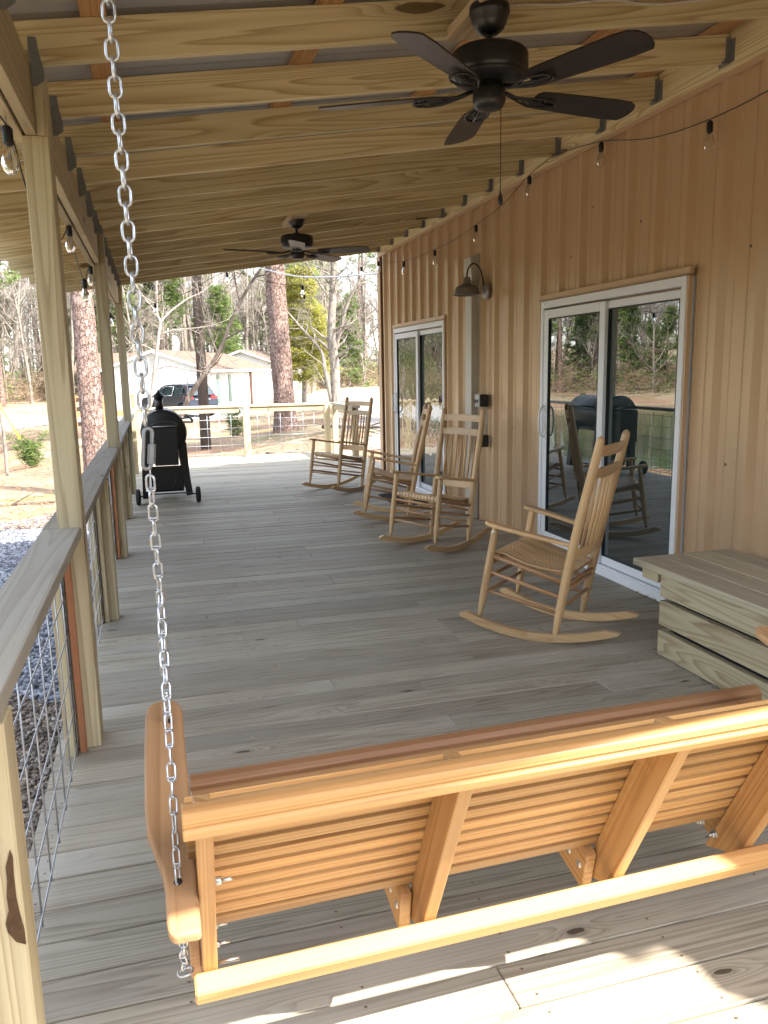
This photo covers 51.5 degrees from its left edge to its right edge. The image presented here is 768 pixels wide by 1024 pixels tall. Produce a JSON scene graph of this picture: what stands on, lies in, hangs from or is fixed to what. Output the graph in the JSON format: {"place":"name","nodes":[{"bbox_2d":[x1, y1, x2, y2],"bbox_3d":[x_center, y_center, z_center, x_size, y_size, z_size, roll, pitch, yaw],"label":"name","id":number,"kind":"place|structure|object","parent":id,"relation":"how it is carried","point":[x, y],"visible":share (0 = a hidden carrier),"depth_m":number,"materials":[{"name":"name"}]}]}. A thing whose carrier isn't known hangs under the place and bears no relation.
{"place":"outdoors","nodes":[
{"label":"outdoors","id":0,"kind":"place"},
{"bbox_2d":[0,401,329,431],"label":"road","id":1,"kind":"structure","parent":0,"point":[20,422],"depth_m":42.32,"materials":[{"name":"grey asphalt"}]},
{"bbox_2d":[141,381,217,416],"bbox_3d":[-11.465,-6.335,44.427,2.260,1.872,5.150,-11,14,-43],"label":"parked car","id":2,"kind":"object","parent":1,"relation":"on","point":[173,395],"visible":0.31,"depth_m":43.07,"materials":[{"name":"blue paint"}]},
{"bbox_2d":[1,253,377,370],"label":"sky","id":3,"kind":"structure","parent":0,"point":[176,339],"materials":[{"name":"white"}]},
{"bbox_2d":[0,363,380,704],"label":"ground","id":4,"kind":"structure","parent":0,"point":[27,409],"depth_m":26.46,"materials":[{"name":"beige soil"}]},
{"bbox_2d":[0,277,15,347],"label":"pine tree","id":5,"kind":"object","parent":4,"relation":"on","point":[7,322],"visible":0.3,"depth_m":78.70,"materials":[{"name":"green plant"}]},
{"bbox_2d":[0,289,23,402],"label":"bare tree","id":6,"kind":"object","parent":4,"relation":"on","point":[3,373],"visible":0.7,"depth_m":69.62,"materials":[{"name":"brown plant"}]},
{"bbox_2d":[0,262,29,406],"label":"pine tree","id":7,"kind":"object","parent":4,"relation":"on","point":[13,273],"visible":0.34,"depth_m":60.94,"materials":[{"name":"green plant"}]},
{"bbox_2d":[0,261,34,403],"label":"bare tree","id":8,"kind":"object","parent":4,"relation":"on","point":[24,356],"visible":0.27,"depth_m":67.88,"materials":[{"name":"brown plant"}]},
{"bbox_2d":[0,266,36,380],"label":"bare tree","id":9,"kind":"object","parent":4,"relation":"on","point":[3,302],"visible":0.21,"depth_m":76.97,"materials":[{"name":"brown plant"}]},
{"bbox_2d":[0,261,37,400],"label":"bare tree","id":10,"kind":"object","parent":4,"relation":"on","point":[16,333],"visible":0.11,"depth_m":74.84,"materials":[{"name":"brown plant"}]},
{"bbox_2d":[0,276,41,475],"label":"sapling","id":11,"kind":"object","parent":4,"relation":"on","point":[5,444],"visible":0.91,"depth_m":20.62,"materials":[{"name":"brown plant"}]},
{"bbox_2d":[0,278,42,383],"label":"bare tree","id":12,"kind":"object","parent":4,"relation":"on","point":[34,328],"visible":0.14,"depth_m":78.08,"materials":[{"name":"brown plant"}]},
{"bbox_2d":[9,291,38,397],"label":"bare tree","id":13,"kind":"object","parent":4,"relation":"on","point":[32,352],"visible":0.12,"depth_m":84.50,"materials":[{"name":"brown plant"}]},
{"bbox_2d":[6,333,43,401],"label":"bare tree","id":14,"kind":"object","parent":4,"relation":"on","point":[19,344],"visible":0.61,"depth_m":71.72,"materials":[{"name":"brown plant"}]},
{"bbox_2d":[10,280,39,398],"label":"bare tree","id":15,"kind":"object","parent":4,"relation":"on","point":[28,322],"visible":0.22,"depth_m":80.43,"materials":[{"name":"brown plant"}]},
{"bbox_2d":[8,292,43,397],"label":"bare tree","id":16,"kind":"object","parent":4,"relation":"on","point":[38,359],"visible":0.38,"depth_m":78.11,"materials":[{"name":"brown plant"}]},
{"bbox_2d":[6,430,48,467],"bbox_3d":[-10.822,-1.802,24.060,1.442,1.350,1.056,-4,11,-15],"label":"shrub","id":17,"kind":"object","parent":4,"relation":"on","point":[30,452],"visible":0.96,"depth_m":23.98,"materials":[{"name":"green plant"}]},
{"bbox_2d":[0,493,54,506],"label":"fallen branch","id":18,"kind":"object","parent":4,"relation":"on","point":[16,503],"visible":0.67,"depth_m":16.37,"materials":[{"name":"brown wood"}]},
{"bbox_2d":[7,693,62,858],"bbox_3d":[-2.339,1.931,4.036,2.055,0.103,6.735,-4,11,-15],"label":"pebbles","id":19,"kind":"object","parent":4,"relation":"on","point":[30,767],"visible":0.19,"depth_m":5.67,"materials":[{"name":"grey gravel"}]},
{"bbox_2d":[0,514,93,703],"bbox_3d":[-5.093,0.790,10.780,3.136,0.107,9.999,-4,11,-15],"label":"gravel","id":20,"kind":"structure","parent":4,"relation":"on","point":[6,549],"depth_m":10.45,"materials":[{"name":"grey gravel"}]},
{"bbox_2d":[70,291,94,393],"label":"bare tree","id":21,"kind":"object","parent":4,"relation":"on","point":[72,345],"visible":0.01,"depth_m":68.94,"materials":[{"name":"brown plant"}]},
{"bbox_2d":[70,290,110,483],"bbox_3d":[-6.531,-11.297,14.820,8.660,23.085,7.886,-4,11,-15],"label":"pine tree","id":22,"kind":"object","parent":4,"relation":"on","point":[89,388],"visible":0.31,"depth_m":16.72,"materials":[{"name":"brown plant"}]},
{"bbox_2d":[74,353,136,379],"bbox_3d":[-18.694,-9.010,54.767,4.300,3.790,6.200,-4,11,-15],"label":"brown cabin","id":23,"kind":"object","parent":4,"relation":"on","point":[115,358],"visible":0.12,"depth_m":53.56,"materials":[{"name":"brown wood"}]},
{"bbox_2d":[93,283,143,336],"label":"pine tree","id":24,"kind":"object","parent":4,"relation":"on","point":[113,327],"visible":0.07,"depth_m":70.30,"materials":[{"name":"green plant"}]},
{"bbox_2d":[110,283,163,352],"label":"bare tree","id":25,"kind":"object","parent":4,"relation":"on","point":[127,313],"visible":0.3,"depth_m":69.71,"materials":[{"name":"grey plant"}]},
{"bbox_2d":[114,287,167,352],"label":"bare tree","id":26,"kind":"object","parent":4,"relation":"on","point":[139,326],"visible":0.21,"depth_m":73.04,"materials":[{"name":"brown plant"}]},
{"bbox_2d":[136,303,156,351],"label":"pine tree","id":27,"kind":"object","parent":4,"relation":"on","point":[144,326],"visible":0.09,"depth_m":89.25,"materials":[{"name":"green plant"}]},
{"bbox_2d":[133,282,183,349],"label":"pine tree","id":28,"kind":"object","parent":4,"relation":"on","point":[175,293],"visible":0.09,"depth_m":76.45,"materials":[{"name":"green plant"}]},
{"bbox_2d":[135,278,188,349],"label":"pine tree","id":29,"kind":"object","parent":4,"relation":"on","point":[166,287],"visible":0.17,"depth_m":74.84,"materials":[{"name":"green plant"}]},
{"bbox_2d":[138,306,187,350],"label":"bare tree","id":30,"kind":"object","parent":4,"relation":"on","point":[162,331],"visible":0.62,"depth_m":72.79,"materials":[{"name":"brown plant"}]},
{"bbox_2d":[143,278,192,349],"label":"pine tree","id":31,"kind":"object","parent":4,"relation":"on","point":[173,304],"visible":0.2,"depth_m":76.66,"materials":[{"name":"green plant"}]},
{"bbox_2d":[95,271,243,451],"bbox_3d":[-5.093,-3.708,19.132,3.580,5.506,1.799,-1,10,0],"label":"tree","id":32,"kind":"object","parent":4,"relation":"on","point":[154,375],"visible":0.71,"depth_m":18.87,"materials":[{"name":"grey plant"}]},
{"bbox_2d":[132,279,209,350],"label":"bare tree","id":33,"kind":"object","parent":4,"relation":"on","point":[176,317],"visible":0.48,"depth_m":72.88,"materials":[{"name":"brown plant"}]},
{"bbox_2d":[176,277,194,351],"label":"bare tree","id":34,"kind":"object","parent":4,"relation":"on","point":[189,331],"visible":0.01,"depth_m":79.70,"materials":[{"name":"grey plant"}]},
{"bbox_2d":[0,255,377,377],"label":"distant woods","id":35,"kind":"object","parent":4,"relation":"on","point":[367,322],"visible":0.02,"depth_m":114.99,"materials":[{"name":"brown plant"}]},
{"bbox_2d":[0,347,378,405],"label":"undergrowth","id":36,"kind":"object","parent":4,"relation":"on","point":[26,396],"visible":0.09,"depth_m":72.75,"materials":[{"name":"brown plant"}]},
{"bbox_2d":[181,275,217,350],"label":"bare tree","id":37,"kind":"object","parent":4,"relation":"on","point":[185,334],"visible":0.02,"depth_m":82.08,"materials":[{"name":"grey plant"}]},
{"bbox_2d":[100,349,301,409],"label":"ranch house","id":38,"kind":"structure","parent":4,"relation":"on","point":[247,380],"depth_m":50.14,"materials":[{"name":"white"}]},
{"bbox_2d":[252,374,260,393],"bbox_3d":[-9.200,-9.239,57.264,0.090,1.400,2.290,0,10,6],"label":"window","id":39,"kind":"structure","parent":38,"relation":"in","point":[256,378],"depth_m":57.29,"materials":[{"name":"white"}]},
{"bbox_2d":[191,275,211,449],"bbox_3d":[-5.787,-6.516,24.935,0.445,9.920,0.372,-4,11,-15],"label":"pine tree","id":40,"kind":"object","parent":4,"relation":"on","point":[203,398],"visible":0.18,"depth_m":25.15,"materials":[{"name":"brown plant"}]},
{"bbox_2d":[258,267,376,277],"bbox_3d":[-2.442,-5.628,17.971,0.942,2.239,15.528,-5,11,-21],"label":"service cable","id":41,"kind":"object","parent":40,"relation":"attached to","point":[321,276],"visible":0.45,"depth_m":15.13,"materials":[{"name":"metal"}]},
{"bbox_2d":[182,273,223,352],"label":"bare tree","id":42,"kind":"object","parent":4,"relation":"on","point":[188,279],"visible":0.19,"depth_m":78.31,"materials":[{"name":"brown plant"}]},
{"bbox_2d":[205,282,244,353],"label":"pine tree","id":43,"kind":"object","parent":4,"relation":"on","point":[223,302],"visible":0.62,"depth_m":71.52,"materials":[{"name":"green plant"}]},
{"bbox_2d":[202,271,247,331],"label":"bare tree","id":44,"kind":"object","parent":4,"relation":"on","point":[229,291],"visible":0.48,"depth_m":71.88,"materials":[{"name":"brown plant"}]},
{"bbox_2d":[206,291,246,352],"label":"pine tree","id":45,"kind":"object","parent":4,"relation":"on","point":[237,324],"visible":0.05,"depth_m":73.17,"materials":[{"name":"green plant"}]},
{"bbox_2d":[190,270,265,335],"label":"bare tree","id":46,"kind":"object","parent":4,"relation":"on","point":[227,292],"visible":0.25,"depth_m":72.54,"materials":[{"name":"brown plant"}]},
{"bbox_2d":[202,270,260,336],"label":"bare tree","id":47,"kind":"object","parent":4,"relation":"on","point":[233,297],"visible":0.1,"depth_m":85.79,"materials":[{"name":"brown plant"}]},
{"bbox_2d":[219,409,251,435],"bbox_3d":[-5.379,-3.262,28.904,1.193,1.230,0.968,-4,11,-15],"label":"shrub","id":48,"kind":"object","parent":4,"relation":"on","point":[233,424],"visible":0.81,"depth_m":28.84,"materials":[{"name":"green plant"}]},
{"bbox_2d":[218,269,265,349],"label":"bare tree","id":49,"kind":"object","parent":4,"relation":"on","point":[251,303],"visible":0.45,"depth_m":74.33,"materials":[{"name":"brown plant"}]},
{"bbox_2d":[236,270,261,349],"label":"pine tree","id":50,"kind":"object","parent":4,"relation":"on","point":[250,278],"visible":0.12,"depth_m":97.18,"materials":[{"name":"brown plant"}]},
{"bbox_2d":[233,270,265,350],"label":"bare tree","id":51,"kind":"object","parent":4,"relation":"on","point":[256,322],"visible":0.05,"depth_m":93.07,"materials":[{"name":"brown plant"}]},
{"bbox_2d":[236,267,265,349],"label":"bare tree","id":52,"kind":"object","parent":4,"relation":"on","point":[247,325],"visible":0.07,"depth_m":77.21,"materials":[{"name":"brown plant"}]},
{"bbox_2d":[233,270,268,352],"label":"bare tree","id":53,"kind":"object","parent":4,"relation":"on","point":[267,350],"visible":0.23,"depth_m":78.72,"materials":[{"name":"brown plant"}]},
{"bbox_2d":[234,299,268,350],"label":"bare tree","id":54,"kind":"object","parent":4,"relation":"on","point":[257,324],"visible":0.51,"depth_m":76.31,"materials":[{"name":"plant"}]},
{"bbox_2d":[170,261,341,419],"bbox_3d":[-3.815,-5.624,23.713,4.580,7.530,4.298,3,11,21],"label":"leaning tree","id":55,"kind":"object","parent":4,"relation":"on","point":[198,382],"visible":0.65,"depth_m":23.07,"materials":[{"name":"grey plant"}]},
{"bbox_2d":[249,269,269,343],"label":"pine tree","id":56,"kind":"object","parent":4,"relation":"on","point":[260,337],"visible":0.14,"depth_m":85.95,"materials":[{"name":"brown plant"}]},
{"bbox_2d":[265,264,298,432],"bbox_3d":[-3.731,-14.783,24.902,8.709,25.147,8.887,3,11,19],"label":"pine tree","id":57,"kind":"object","parent":4,"relation":"on","point":[282,381],"visible":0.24,"depth_m":26.89,"materials":[{"name":"brown plant"}]},
{"bbox_2d":[284,261,322,393],"bbox_3d":[-6.849,-16.994,63.790,4.197,15.509,4.301,-9,13,-36],"label":"pine tree","id":58,"kind":"object","parent":4,"relation":"on","point":[308,391],"visible":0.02,"depth_m":63.38,"materials":[{"name":"green plant"}]},
{"bbox_2d":[265,263,342,402],"bbox_3d":[-4.776,-10.455,47.487,4.976,8.504,4.923,8,13,40],"label":"leafy tree","id":59,"kind":"object","parent":4,"relation":"on","point":[300,359],"visible":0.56,"depth_m":46.66,"materials":[{"name":"green plant"}]},
{"bbox_2d":[265,252,377,401],"bbox_3d":[-2.834,-13.059,44.552,7.340,14.213,5.182,-8,12,-34],"label":"twin trunk tree","id":60,"kind":"object","parent":4,"relation":"on","point":[332,338],"visible":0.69,"depth_m":44.74,"materials":[{"name":"grey plant"}]},
{"bbox_2d":[313,261,351,389],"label":"bare tree","id":61,"kind":"object","parent":4,"relation":"on","point":[326,297],"visible":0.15,"depth_m":75.37,"materials":[{"name":"brown plant"}]},
{"bbox_2d":[315,260,354,377],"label":"bare tree","id":62,"kind":"object","parent":4,"relation":"on","point":[324,301],"visible":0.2,"depth_m":76.12,"materials":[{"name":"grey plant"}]},
{"bbox_2d":[336,292,367,386],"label":"pine tree","id":63,"kind":"object","parent":4,"relation":"on","point":[354,369],"visible":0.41,"depth_m":80.28,"materials":[{"name":"green plant"}]},
{"bbox_2d":[328,255,378,380],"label":"bare tree","id":64,"kind":"object","parent":4,"relation":"on","point":[364,303],"visible":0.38,"depth_m":82.91,"materials":[{"name":"grey plant"}]},
{"bbox_2d":[339,303,369,386],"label":"pine tree","id":65,"kind":"object","parent":4,"relation":"on","point":[351,351],"visible":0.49,"depth_m":80.53,"materials":[{"name":"green plant"}]},
{"bbox_2d":[337,254,377,378],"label":"bare tree","id":66,"kind":"object","parent":4,"relation":"on","point":[359,302],"visible":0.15,"depth_m":89.11,"materials":[{"name":"grey plant"}]},
{"bbox_2d":[347,326,372,385],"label":"bare tree","id":67,"kind":"object","parent":4,"relation":"on","point":[362,363],"visible":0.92,"depth_m":80.09,"materials":[{"name":"grey plant"}]},
{"bbox_2d":[341,252,378,384],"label":"bare tree","id":68,"kind":"object","parent":4,"relation":"on","point":[372,282],"visible":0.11,"depth_m":81.80,"materials":[{"name":"grey plant"}]},
{"bbox_2d":[340,387,379,449],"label":"gravel drive","id":69,"kind":"structure","parent":4,"relation":"on","point":[366,393],"depth_m":45.13,"materials":[{"name":"white gravel"}]},
{"bbox_2d":[346,253,374,385],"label":"pine tree","id":70,"kind":"object","parent":4,"relation":"on","point":[358,288],"visible":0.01,"depth_m":88.48,"materials":[{"name":"brown plant"}]},
{"bbox_2d":[344,278,377,372],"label":"bare tree","id":71,"kind":"object","parent":4,"relation":"on","point":[374,297],"visible":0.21,"depth_m":103.19,"materials":[{"name":"grey plant"}]},
{"bbox_2d":[348,253,377,312],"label":"bare tree","id":72,"kind":"object","parent":4,"relation":"on","point":[370,298],"visible":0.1,"depth_m":85.69,"materials":[{"name":"grey plant"}]},
{"bbox_2d":[377,51,767,601],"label":"metal building","id":73,"kind":"structure","parent":4,"relation":"on","point":[627,282],"depth_m":5.41,"materials":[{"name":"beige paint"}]},
{"bbox_2d":[392,315,446,504],"bbox_3d":[0.405,-1.249,9.564,0.127,2.049,1.950,-4,11,-15],"label":"sliding door","id":74,"kind":"structure","parent":73,"relation":"in","point":[420,357],"depth_m":9.49,"materials":[{"name":"white glass"}]},
{"bbox_2d":[453,263,489,299],"bbox_3d":[0.798,-2.147,7.404,0.318,0.331,0.259,-4,11,-15],"label":"wall lamp","id":75,"kind":"object","parent":73,"relation":"attached to","point":[466,288],"visible":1,"depth_m":7.37,"materials":[{"name":"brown metal"}]},
{"bbox_2d":[464,253,479,518],"bbox_3d":[0.862,-1.205,7.830,0.090,2.560,0.180,-4,11,-15],"label":"downpipe","id":76,"kind":"object","parent":73,"relation":"attached to","point":[471,346],"visible":0.64,"depth_m":7.73,"materials":[{"name":"beige metal"}]},
{"bbox_2d":[475,394,487,406],"bbox_3d":[0.926,-1.065,7.601,0.108,0.118,0.108,-4,11,-15],"label":"outlet box","id":77,"kind":"object","parent":73,"relation":"attached to","point":[481,400],"visible":1,"depth_m":7.56,"materials":[{"name":"black plastic"}]},
{"bbox_2d":[482,407,488,446],"bbox_3d":[0.952,-0.814,7.608,0.086,0.384,0.078,-4,11,-15],"label":"outlet box","id":78,"kind":"object","parent":73,"relation":"attached to","point":[485,441],"visible":0.44,"depth_m":7.60,"materials":[{"name":"plastic"}]},
{"bbox_2d":[537,266,695,601],"bbox_3d":[1.534,-0.568,5.666,0.127,2.049,1.900,-4,11,-15],"label":"sliding door","id":79,"kind":"structure","parent":73,"relation":"in","point":[608,368],"depth_m":5.42,"materials":[{"name":"white glass"}]},
{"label":"deck footing","id":80,"kind":"structure","parent":0,"visible":0},
{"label":"deck framing","id":81,"kind":"structure","parent":80,"relation":"on","visible":0},
{"bbox_2d":[28,450,767,1023],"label":"deck floor","id":82,"kind":"structure","parent":81,"relation":"on","point":[342,616],"depth_m":3.40,"materials":[{"name":"grey wood"}]},
{"bbox_2d":[0,408,140,1023],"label":"deck railing","id":83,"kind":"object","parent":82,"relation":"on","point":[31,591],"visible":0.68,"depth_m":2.27,"materials":[{"name":"brown wood"}]},
{"bbox_2d":[135,390,200,504],"bbox_3d":[-2.627,-0.808,9.539,0.734,1.303,1.163,-4,11,-15],"label":"barbecue smoker","id":84,"kind":"object","parent":82,"relation":"on","point":[167,426],"visible":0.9,"depth_m":9.25,"materials":[{"name":"black metal"}]},
{"bbox_2d":[137,402,330,456],"bbox_3d":[-2.649,-1.434,14.105,3.450,0.915,0.149,-4,11,-15],"label":"deck railing","id":85,"kind":"object","parent":82,"relation":"on","point":[218,409],"visible":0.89,"depth_m":14.13,"materials":[{"name":"brown wood"}]},
{"bbox_2d":[301,397,375,491],"bbox_3d":[-0.510,-0.864,10.036,0.905,1.160,0.628,-8,12,-44],"label":"rocking chair","id":86,"kind":"object","parent":82,"relation":"on","point":[340,456],"visible":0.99,"depth_m":10.04,"materials":[{"name":"brown wood"}]},
{"bbox_2d":[330,402,359,460],"bbox_3d":[-0.671,-1.408,13.748,0.140,0.917,1.640,-4,11,-15],"label":"deck railing","id":87,"kind":"object","parent":82,"relation":"on","point":[336,407],"visible":0.6,"depth_m":14.18,"materials":[{"name":"brown wood"}]},
{"bbox_2d":[0,0,767,747],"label":"porch roof","id":88,"kind":"structure","parent":82,"relation":"on","point":[234,136],"depth_m":4.09,"materials":[{"name":"brown wood"}]},
{"bbox_2d":[0,115,112,326],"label":"string lights","id":89,"kind":"object","parent":88,"relation":"hanging from","point":[10,163],"visible":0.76,"depth_m":2.64,"materials":[{"name":"black"}]},
{"bbox_2d":[100,0,193,977],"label":"hanging chain","id":90,"kind":"object","parent":88,"relation":"hanging from","point":[151,460],"visible":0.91,"depth_m":1.48,"materials":[{"name":"metal"}]},
{"bbox_2d":[144,626,767,1004],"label":"porch swing","id":91,"kind":"object","parent":90,"relation":"hanging from","point":[426,816],"visible":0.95,"depth_m":1.65,"materials":[{"name":"brown wood"}]},
{"bbox_2d":[142,256,374,314],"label":"string lights","id":92,"kind":"object","parent":88,"relation":"hanging from","point":[227,281],"visible":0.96,"depth_m":10.42,"materials":[{"name":"white"}]},
{"bbox_2d":[223,218,369,298],"bbox_3d":[-0.767,-2.258,7.099,1.254,0.705,1.249,7,13,37],"label":"ceiling fan","id":93,"kind":"object","parent":88,"relation":"hanging from","point":[296,243],"visible":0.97,"depth_m":6.96,"materials":[{"name":"black metal"}]},
{"bbox_2d":[318,0,654,204],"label":"ceiling fan","id":94,"kind":"object","parent":88,"relation":"hanging from","point":[488,71],"visible":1,"depth_m":2.85,"materials":[{"name":"black metal"}]},
{"bbox_2d":[375,90,767,274],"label":"string lights","id":95,"kind":"object","parent":88,"relation":"hanging from","point":[709,142],"visible":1,"depth_m":5.29,"materials":[{"name":"black plastic"}]},
{"bbox_2d":[510,0,710,6],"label":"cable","id":96,"kind":"object","parent":88,"relation":"attached to","point":[592,1],"visible":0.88,"depth_m":3.29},
{"bbox_2d":[353,403,441,520],"bbox_3d":[0.152,-0.525,8.093,0.905,1.160,0.628,2,10,-3],"label":"rocking chair","id":97,"kind":"object","parent":82,"relation":"on","point":[410,481],"visible":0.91,"depth_m":7.93,"materials":[{"name":"brown wood"}]},
{"bbox_2d":[378,493,428,504],"bbox_3d":[0.249,-0.158,9.251,0.460,0.018,0.800,-4,11,-13],"label":"doormat","id":98,"kind":"object","parent":82,"relation":"on","point":[387,495],"visible":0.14,"depth_m":9.27,"materials":[{"name":"rubber"}]},
{"bbox_2d":[378,407,491,551],"bbox_3d":[0.482,-0.289,6.742,0.905,1.160,0.628,-8,12,-40],"label":"rocking chair","id":99,"kind":"object","parent":82,"relation":"on","point":[436,498],"visible":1,"depth_m":6.76,"materials":[{"name":"brown wood"}]},
{"bbox_2d":[459,430,639,642],"bbox_3d":[0.984,0.109,4.493,0.905,1.160,0.628,9,14,31],"label":"rocking chair","id":100,"kind":"object","parent":82,"relation":"on","point":[528,551],"visible":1,"depth_m":4.41,"materials":[{"name":"brown wood"}]},
{"bbox_2d":[633,549,767,700],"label":"storage box","id":101,"kind":"object","parent":82,"relation":"on","point":[713,611],"visible":0.98,"depth_m":3.81,"materials":[{"name":"brown wood"}]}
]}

